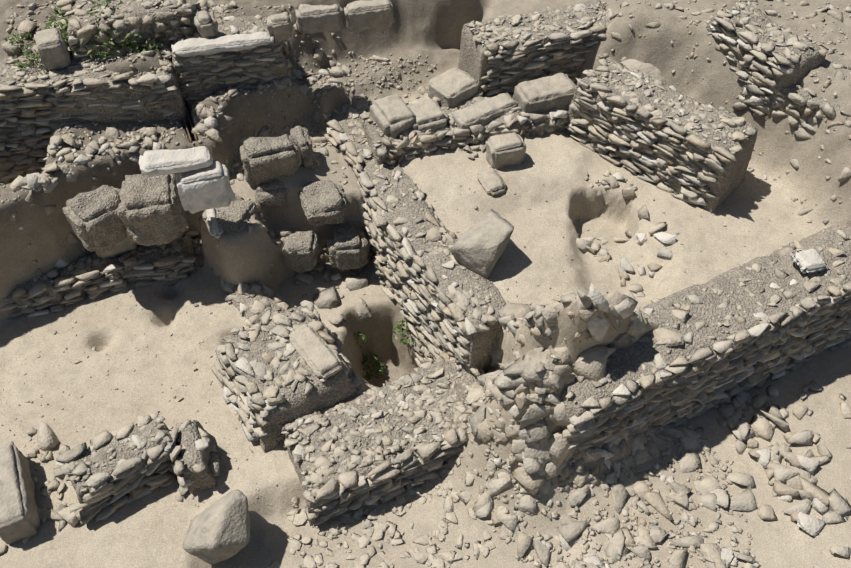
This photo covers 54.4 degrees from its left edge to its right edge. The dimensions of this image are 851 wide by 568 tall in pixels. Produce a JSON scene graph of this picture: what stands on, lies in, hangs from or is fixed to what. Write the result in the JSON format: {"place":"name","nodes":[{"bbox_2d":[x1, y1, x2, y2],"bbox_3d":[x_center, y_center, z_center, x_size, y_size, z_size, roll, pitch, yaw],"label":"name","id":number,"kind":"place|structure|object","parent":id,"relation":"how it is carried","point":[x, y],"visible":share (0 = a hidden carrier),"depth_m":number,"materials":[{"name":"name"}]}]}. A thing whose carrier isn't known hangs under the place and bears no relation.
{"place":"outdoors","nodes":[
{"label":"outdoors","id":0,"kind":"place"},
{"bbox_2d":[62,126,369,273],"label":"stone blocks","id":1,"kind":"object","parent":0,"point":[144,210],"visible":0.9,"depth_m":9.94,"materials":[{"name":"grey stone"}]},
{"bbox_2d":[0,0,575,543],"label":"blocks","id":2,"kind":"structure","parent":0,"point":[394,116],"depth_m":10.21,"materials":[{"name":"beige stone"}]},
{"bbox_2d":[0,0,850,567],"bbox_3d":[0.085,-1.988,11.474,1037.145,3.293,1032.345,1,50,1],"label":"ground","id":3,"kind":"structure","parent":0,"point":[144,532],"depth_m":9.79,"materials":[{"name":"beige sand"}]},
{"bbox_2d":[2,0,415,379],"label":"weeds","id":4,"kind":"object","parent":3,"relation":"on","point":[129,44],"visible":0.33,"depth_m":10.13,"materials":[{"name":"green plant"}]},
{"bbox_2d":[183,489,249,564],"bbox_3d":[-2.048,2.408,8.163,0.706,0.680,0.542,-16,52,-13],"label":"boulder","id":5,"kind":"object","parent":3,"relation":"on","point":[218,531],"visible":1,"depth_m":7.99,"materials":[{"name":"stone"}]},
{"bbox_2d":[0,0,850,567],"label":"rubble stones","id":6,"kind":"object","parent":3,"relation":"on","point":[542,454],"visible":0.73,"depth_m":9.20,"materials":[{"name":"beige stone"}]},
{"bbox_2d":[0,0,850,525],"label":"stone wall","id":7,"kind":"structure","parent":3,"relation":"on","point":[338,386],"depth_m":9.51,"materials":[{"name":"grey stone"}]},
{"bbox_2d":[139,32,826,273],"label":"stone blocks","id":8,"kind":"object","parent":7,"relation":"on","point":[202,181],"visible":1,"depth_m":9.21,"materials":[{"name":"white stone"}]},
{"bbox_2d":[450,209,513,277],"bbox_3d":[0.671,-0.460,9.319,0.554,0.548,0.745,37,59,27],"label":"boulder","id":9,"kind":"object","parent":3,"relation":"on","point":[478,247],"visible":0.94,"depth_m":9.13,"materials":[{"name":"stone"}]},
{"bbox_2d":[621,59,668,85],"bbox_3d":[2.744,-2.626,10.842,0.974,0.500,0.527,-8,50,-7],"label":"boulder","id":10,"kind":"object","parent":3,"relation":"on","point":[654,73],"visible":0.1,"depth_m":10.74,"materials":[{"name":"stone"}]}
]}

